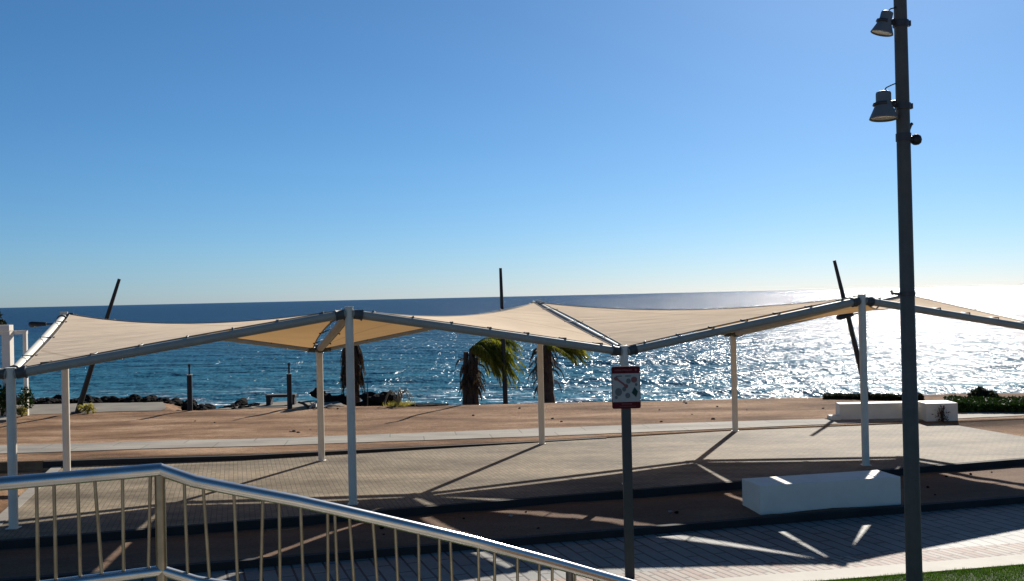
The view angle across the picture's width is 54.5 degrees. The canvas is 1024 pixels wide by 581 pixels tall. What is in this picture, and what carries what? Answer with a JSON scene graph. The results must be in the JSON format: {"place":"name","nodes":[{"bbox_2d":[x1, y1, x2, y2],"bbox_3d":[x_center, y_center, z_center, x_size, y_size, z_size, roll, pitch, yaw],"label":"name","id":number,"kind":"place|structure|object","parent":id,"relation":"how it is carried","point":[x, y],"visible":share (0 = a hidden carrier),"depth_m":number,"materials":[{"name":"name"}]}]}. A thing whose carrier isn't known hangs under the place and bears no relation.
{"place":"outdoors","nodes":[
{"label":"outdoors","id":0,"kind":"place"},
{"bbox_2d":[0,285,1023,408],"bbox_3d":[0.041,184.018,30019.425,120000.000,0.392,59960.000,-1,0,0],"label":"sea","id":1,"kind":"structure","parent":0,"point":[814,358],"depth_m":94.07,"materials":[{"name":"blue liquid"}]},
{"bbox_2d":[0,393,1023,530],"bbox_3d":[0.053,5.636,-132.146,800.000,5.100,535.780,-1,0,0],"label":"ground","id":2,"kind":"structure","parent":0,"point":[172,422],"depth_m":31.91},
{"bbox_2d":[0,312,6,324],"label":"tree","id":3,"kind":"object","parent":2,"relation":"on","point":[3,322],"visible":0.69,"depth_m":43.13,"materials":[{"name":"green plant"}]},
{"bbox_2d":[0,416,6,422],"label":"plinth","id":4,"kind":"structure","parent":2,"relation":"on","point":[3,418],"depth_m":34.67,"materials":[{"name":"white concrete"}]},
{"bbox_2d":[0,383,33,415],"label":"shrub","id":5,"kind":"object","parent":2,"relation":"on","point":[27,396],"visible":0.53,"depth_m":36.27,"materials":[{"name":"green plant"}]},
{"bbox_2d":[16,405,26,416],"bbox_3d":[-17.875,4.423,36.277,0.558,0.488,0.486,-1,0,27],"label":"tuft","id":6,"kind":"object","parent":2,"relation":"on","point":[22,411],"visible":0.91,"depth_m":36.17,"materials":[{"name":"yellow plant"}]},
{"bbox_2d":[0,466,62,525],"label":"platform coping","id":7,"kind":"object","parent":2,"relation":"on","point":[26,495],"visible":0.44,"depth_m":20.82,"materials":[{"name":"beige concrete"}]},
{"bbox_2d":[37,399,45,403],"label":"rock","id":8,"kind":"object","parent":2,"relation":"on","point":[41,401],"visible":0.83,"depth_m":40.84,"materials":[{"name":"black stone"}]},
{"bbox_2d":[46,398,57,403],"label":"rock","id":9,"kind":"object","parent":2,"relation":"on","point":[53,400],"visible":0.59,"depth_m":41.12,"materials":[{"name":"black stone"}]},
{"bbox_2d":[52,394,61,400],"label":"rock","id":10,"kind":"object","parent":2,"relation":"on","point":[58,396],"visible":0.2,"depth_m":41.90,"materials":[{"name":"black stone"}]},
{"bbox_2d":[69,399,77,403],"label":"rock","id":11,"kind":"object","parent":2,"relation":"on","point":[71,401],"visible":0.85,"depth_m":40.68,"materials":[{"name":"black stone"}]},
{"bbox_2d":[1,402,165,414],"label":"promenade","id":12,"kind":"structure","parent":2,"relation":"on","point":[37,409],"depth_m":38.68,"materials":[{"name":"concrete"}]},
{"bbox_2d":[0,325,28,415],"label":"pergola","id":13,"kind":"object","parent":12,"relation":"on","point":[7,332],"visible":0.58,"depth_m":36.44,"materials":[{"name":"white metal"}]},
{"bbox_2d":[28,279,120,413],"bbox_3d":[-16.280,2.149,37.185,3.363,5.132,0.409,-1,0,-4],"label":"lamp pole","id":14,"kind":"object","parent":12,"relation":"on","point":[88,374],"visible":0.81,"depth_m":37.11,"materials":[{"name":"black metal"}]},
{"bbox_2d":[78,395,94,402],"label":"rock","id":15,"kind":"object","parent":2,"relation":"on","point":[88,399],"visible":0.3,"depth_m":41.01,"materials":[{"name":"black stone"}]},
{"bbox_2d":[77,403,96,413],"bbox_3d":[-15.755,4.388,36.889,0.668,0.472,0.672,-1,0,26],"label":"tuft","id":16,"kind":"object","parent":2,"relation":"on","point":[87,408],"visible":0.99,"depth_m":36.79,"materials":[{"name":"yellow plant"}]},
{"bbox_2d":[106,397,119,402],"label":"rock","id":17,"kind":"object","parent":2,"relation":"on","point":[113,400],"visible":0.79,"depth_m":41.08,"materials":[{"name":"black stone"}]},
{"bbox_2d":[127,394,141,400],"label":"rock","id":18,"kind":"object","parent":2,"relation":"on","point":[135,396],"visible":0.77,"depth_m":40.99,"materials":[{"name":"black stone"}]},
{"bbox_2d":[129,398,139,402],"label":"rock","id":19,"kind":"object","parent":2,"relation":"on","point":[132,400],"visible":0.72,"depth_m":40.72,"materials":[{"name":"black stone"}]},
{"bbox_2d":[145,397,155,401],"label":"rock","id":20,"kind":"object","parent":2,"relation":"on","point":[152,399],"visible":0.7,"depth_m":40.70,"materials":[{"name":"black stone"}]},
{"bbox_2d":[158,398,170,403],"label":"rock","id":21,"kind":"object","parent":2,"relation":"on","point":[165,400],"visible":0.59,"depth_m":40.70,"materials":[{"name":"black stone"}]},
{"bbox_2d":[170,397,184,402],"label":"rock","id":22,"kind":"object","parent":2,"relation":"on","point":[175,399],"visible":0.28,"depth_m":43.13,"materials":[{"name":"black stone"}]},
{"bbox_2d":[187,364,192,410],"bbox_3d":[-12.065,3.673,37.179,0.200,1.840,0.195,-1,0,0],"label":"shower post","id":23,"kind":"object","parent":2,"relation":"on","point":[189,394],"visible":0.86,"depth_m":37.10,"materials":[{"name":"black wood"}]},
{"bbox_2d":[181,399,198,410],"bbox_3d":[-12.685,4.580,39.058,0.668,0.620,0.710,-1,0,-45],"label":"rock","id":24,"kind":"object","parent":2,"relation":"on","point":[184,406],"visible":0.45,"depth_m":38.86,"materials":[{"name":"black stone"}]},
{"bbox_2d":[197,406,210,409],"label":"rock","id":25,"kind":"object","parent":2,"relation":"on","point":[202,408],"visible":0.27,"depth_m":37.30,"materials":[{"name":"grey stone"}]},
{"bbox_2d":[204,404,215,407],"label":"rock","id":26,"kind":"object","parent":2,"relation":"on","point":[209,405],"visible":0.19,"depth_m":37.98,"materials":[{"name":"black stone"}]},
{"bbox_2d":[231,398,247,406],"bbox_3d":[-10.716,4.620,38.574,0.918,0.700,1.338,6,17,2],"label":"rock","id":27,"kind":"object","parent":2,"relation":"on","point":[242,402],"visible":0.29,"depth_m":38.63,"materials":[{"name":"black stone"}]},
{"bbox_2d":[248,403,259,405],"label":"rock","id":28,"kind":"object","parent":2,"relation":"on","point":[254,404],"visible":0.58,"depth_m":38.28,"materials":[{"name":"black stone"}]},
{"bbox_2d":[211,401,344,409],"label":"slab","id":29,"kind":"structure","parent":2,"relation":"on","point":[280,404],"depth_m":38.04,"materials":[{"name":"concrete"}]},
{"bbox_2d":[265,393,296,404],"bbox_3d":[-8.952,4.238,38.575,1.140,0.420,0.400,-1,0,0],"label":"bench","id":30,"kind":"object","parent":29,"relation":"on","point":[269,399],"visible":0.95,"depth_m":38.41,"materials":[{"name":"black wood"}]},
{"bbox_2d":[286,363,291,408],"bbox_3d":[-8.266,3.588,36.879,0.200,1.800,0.195,-1,0,0],"label":"shower post","id":31,"kind":"object","parent":2,"relation":"on","point":[289,390],"visible":0.91,"depth_m":36.80,"materials":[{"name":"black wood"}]},
{"bbox_2d":[309,387,326,398],"bbox_3d":[-7.792,4.120,39.958,0.590,0.491,0.537,-1,0,25],"label":"rock","id":32,"kind":"object","parent":2,"relation":"on","point":[313,393],"visible":0.53,"depth_m":39.83,"materials":[{"name":"black stone"}]},
{"bbox_2d":[298,401,339,408],"bbox_3d":[-7.176,4.245,36.961,1.560,0.344,0.517,-1,0,-11],"label":"driftwood","id":33,"kind":"object","parent":2,"relation":"on","point":[313,405],"visible":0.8,"depth_m":36.87,"materials":[{"name":"grey wood"}]},
{"bbox_2d":[43,437,606,467],"bbox_3d":[-4.482,4.284,25.990,14.617,0.342,0.599,-1,0,-11],"label":"retaining edge","id":34,"kind":"object","parent":2,"relation":"on","point":[89,462],"visible":0.38,"depth_m":25.20,"materials":[{"name":"concrete"}]},
{"bbox_2d":[324,393,334,401],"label":"rock","id":35,"kind":"object","parent":2,"relation":"on","point":[328,397],"visible":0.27,"depth_m":39.17,"materials":[{"name":"black stone"}]},
{"bbox_2d":[332,394,346,404],"bbox_3d":[-6.891,4.524,39.587,0.932,0.769,1.043,-1,0,-2],"label":"rock","id":36,"kind":"object","parent":2,"relation":"on","point":[341,398],"visible":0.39,"depth_m":39.31,"materials":[{"name":"black stone"}]},
{"bbox_2d":[340,345,365,405],"bbox_3d":[-6.437,3.362,40.176,1.029,2.850,1.031,-1,0,0],"label":"palm tree","id":37,"kind":"object","parent":2,"relation":"on","point":[358,369],"visible":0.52,"depth_m":39.96,"materials":[{"name":"green plant"}]},
{"bbox_2d":[356,399,376,405],"bbox_3d":[-5.689,4.518,39.203,0.836,0.538,0.670,-1,0,13],"label":"rock","id":38,"kind":"object","parent":2,"relation":"on","point":[364,403],"visible":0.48,"depth_m":38.97,"materials":[{"name":"black stone"}]},
{"bbox_2d":[357,391,388,405],"bbox_3d":[-5.373,4.371,39.340,1.421,0.731,0.880,-2,0,42],"label":"rock","id":39,"kind":"object","parent":2,"relation":"on","point":[377,399],"visible":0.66,"depth_m":38.99,"materials":[{"name":"black stone"}]},
{"bbox_2d":[380,391,396,405],"bbox_3d":[-4.918,4.369,39.309,0.884,0.807,0.948,0,-6,-12],"label":"rock","id":40,"kind":"object","parent":2,"relation":"on","point":[391,397],"visible":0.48,"depth_m":38.99,"materials":[{"name":"black stone"}]},
{"bbox_2d":[383,387,414,406],"bbox_3d":[-4.212,3.993,37.145,1.446,0.683,1.123,-1,0,26],"label":"dry plant","id":41,"kind":"object","parent":2,"relation":"on","point":[399,402],"visible":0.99,"depth_m":37.10,"materials":[{"name":"green plant"}]},
{"bbox_2d":[407,403,449,406],"bbox_3d":[-3.372,4.320,37.081,2.165,0.223,0.672,-1,0,-6],"label":"rock","id":42,"kind":"object","parent":2,"relation":"on","point":[425,404],"visible":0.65,"depth_m":36.97,"materials":[{"name":"grey stone"}]},
{"bbox_2d":[455,337,526,404],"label":"palm tree","id":43,"kind":"object","parent":2,"relation":"on","point":[486,351],"visible":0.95,"depth_m":41.26,"materials":[{"name":"green plant"}]},
{"bbox_2d":[499,268,507,403],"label":"lamp pole","id":44,"kind":"object","parent":2,"relation":"on","point":[504,384],"visible":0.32,"depth_m":40.92,"materials":[{"name":"black metal"}]},
{"bbox_2d":[0,422,1023,539],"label":"paved platform","id":45,"kind":"structure","parent":2,"relation":"on","point":[407,478],"depth_m":22.82,"materials":[{"name":"beige concrete"}]},
{"bbox_2d":[0,294,1023,528],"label":"shade canopy","id":46,"kind":"object","parent":45,"relation":"on","point":[74,341],"visible":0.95,"depth_m":21.85,"materials":[{"name":"fabric"}]},
{"bbox_2d":[0,458,1023,548],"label":"platform edging","id":47,"kind":"object","parent":45,"relation":"attached to","point":[67,539],"visible":0.24,"depth_m":19.20,"materials":[{"name":"concrete"}]},
{"bbox_2d":[0,465,1023,578],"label":"planting bed","id":48,"kind":"object","parent":2,"relation":"on","point":[716,505],"visible":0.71,"depth_m":18.04,"materials":[{"name":"red soil"}]},
{"bbox_2d":[742,470,900,514],"bbox_3d":[5.964,3.895,19.161,2.920,0.575,0.780,-1,0,-12],"label":"bench","id":49,"kind":"object","parent":48,"relation":"on","point":[778,494],"visible":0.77,"depth_m":18.84,"materials":[{"name":"white concrete"}]},
{"bbox_2d":[0,495,1023,580],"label":"kerb","id":50,"kind":"structure","parent":2,"relation":"on","point":[222,565],"depth_m":17.23,"materials":[{"name":"concrete"}]},
{"bbox_2d":[0,412,1023,453],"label":"footpath","id":51,"kind":"structure","parent":2,"relation":"on","point":[370,438],"depth_m":28.45,"materials":[{"name":"grey concrete"}]},
{"bbox_2d":[528,345,592,402],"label":"palm tree","id":52,"kind":"object","parent":2,"relation":"on","point":[549,361],"visible":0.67,"depth_m":41.19,"materials":[{"name":"green plant"}]},
{"bbox_2d":[528,542,1023,580],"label":"paver band","id":53,"kind":"object","parent":2,"relation":"on","point":[754,569],"visible":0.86,"depth_m":15.35,"materials":[{"name":"beige concrete"}]},
{"bbox_2d":[611,366,640,578],"bbox_3d":[1.730,2.716,14.867,0.426,3.170,0.154,-1,0,0],"label":"sign","id":54,"kind":"object","parent":53,"relation":"on","point":[626,394],"visible":1,"depth_m":14.82,"materials":[{"name":"grey metal"}]},
{"bbox_2d":[833,260,869,393],"bbox_3d":[12.401,1.469,36.003,1.393,5.184,0.450,-1,0,-7],"label":"lamp pole","id":55,"kind":"object","parent":2,"relation":"on","point":[847,316],"visible":0.68,"depth_m":36.03,"materials":[{"name":"black metal"}]},
{"bbox_2d":[692,554,1023,580],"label":"edging","id":56,"kind":"object","parent":2,"relation":"on","point":[881,570],"visible":0.85,"depth_m":14.94,"materials":[{"name":"white concrete"}]},
{"bbox_2d":[822,392,924,400],"bbox_3d":[13.072,3.855,36.007,3.508,0.310,0.821,-1,0,17],"label":"hedge","id":57,"kind":"object","parent":2,"relation":"on","point":[878,396],"visible":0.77,"depth_m":35.86,"materials":[{"name":"green plant"}]},
{"bbox_2d":[827,400,957,420],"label":"wall","id":58,"kind":"structure","parent":2,"relation":"on","point":[884,410],"depth_m":30.22,"materials":[{"name":"white concrete"}]},
{"bbox_2d":[932,404,948,422],"bbox_3d":[12.713,3.651,29.447,0.535,0.591,0.288,-1,0,20],"label":"dry weed","id":59,"kind":"object","parent":2,"relation":"on","point":[941,413],"visible":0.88,"depth_m":29.41,"materials":[{"name":"brown plant"}]},
{"bbox_2d":[967,386,998,397],"bbox_3d":[16.310,3.590,34.290,1.088,0.617,0.845,-2,0,42],"label":"shrub","id":60,"kind":"object","parent":2,"relation":"on","point":[979,391],"visible":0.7,"depth_m":34.24,"materials":[{"name":"green plant"}]},
{"bbox_2d":[943,394,1023,412],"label":"hedge","id":61,"kind":"object","parent":2,"relation":"on","point":[972,403],"visible":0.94,"depth_m":31.52,"materials":[{"name":"green plant"}]},
{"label":"ramp","id":62,"kind":"structure","parent":2,"relation":"on","visible":0},
{"bbox_2d":[0,463,634,580],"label":"railing","id":63,"kind":"object","parent":62,"relation":"on","point":[160,473],"visible":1,"depth_m":4.05,"materials":[{"name":"silver metal"}]},
{"bbox_2d":[0,0,1023,307],"label":"sky","id":64,"kind":"structure","parent":0,"point":[176,151],"materials":[{"name":"blue"}]},
{"bbox_2d":[126,503,1023,580],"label":"walkway","id":65,"kind":"structure","parent":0,"point":[974,526],"depth_m":16.42,"materials":[{"name":"grey concrete"}]},
{"bbox_2d":[805,563,1023,580],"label":"lawn","id":66,"kind":"structure","parent":0,"point":[990,577],"depth_m":14.57,"materials":[{"name":"plant"}]},
{"bbox_2d":[869,0,922,580],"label":"lamp post","id":67,"kind":"object","parent":66,"relation":"on","point":[886,109],"visible":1,"depth_m":12.93,"materials":[{"name":"metal"}]}
]}

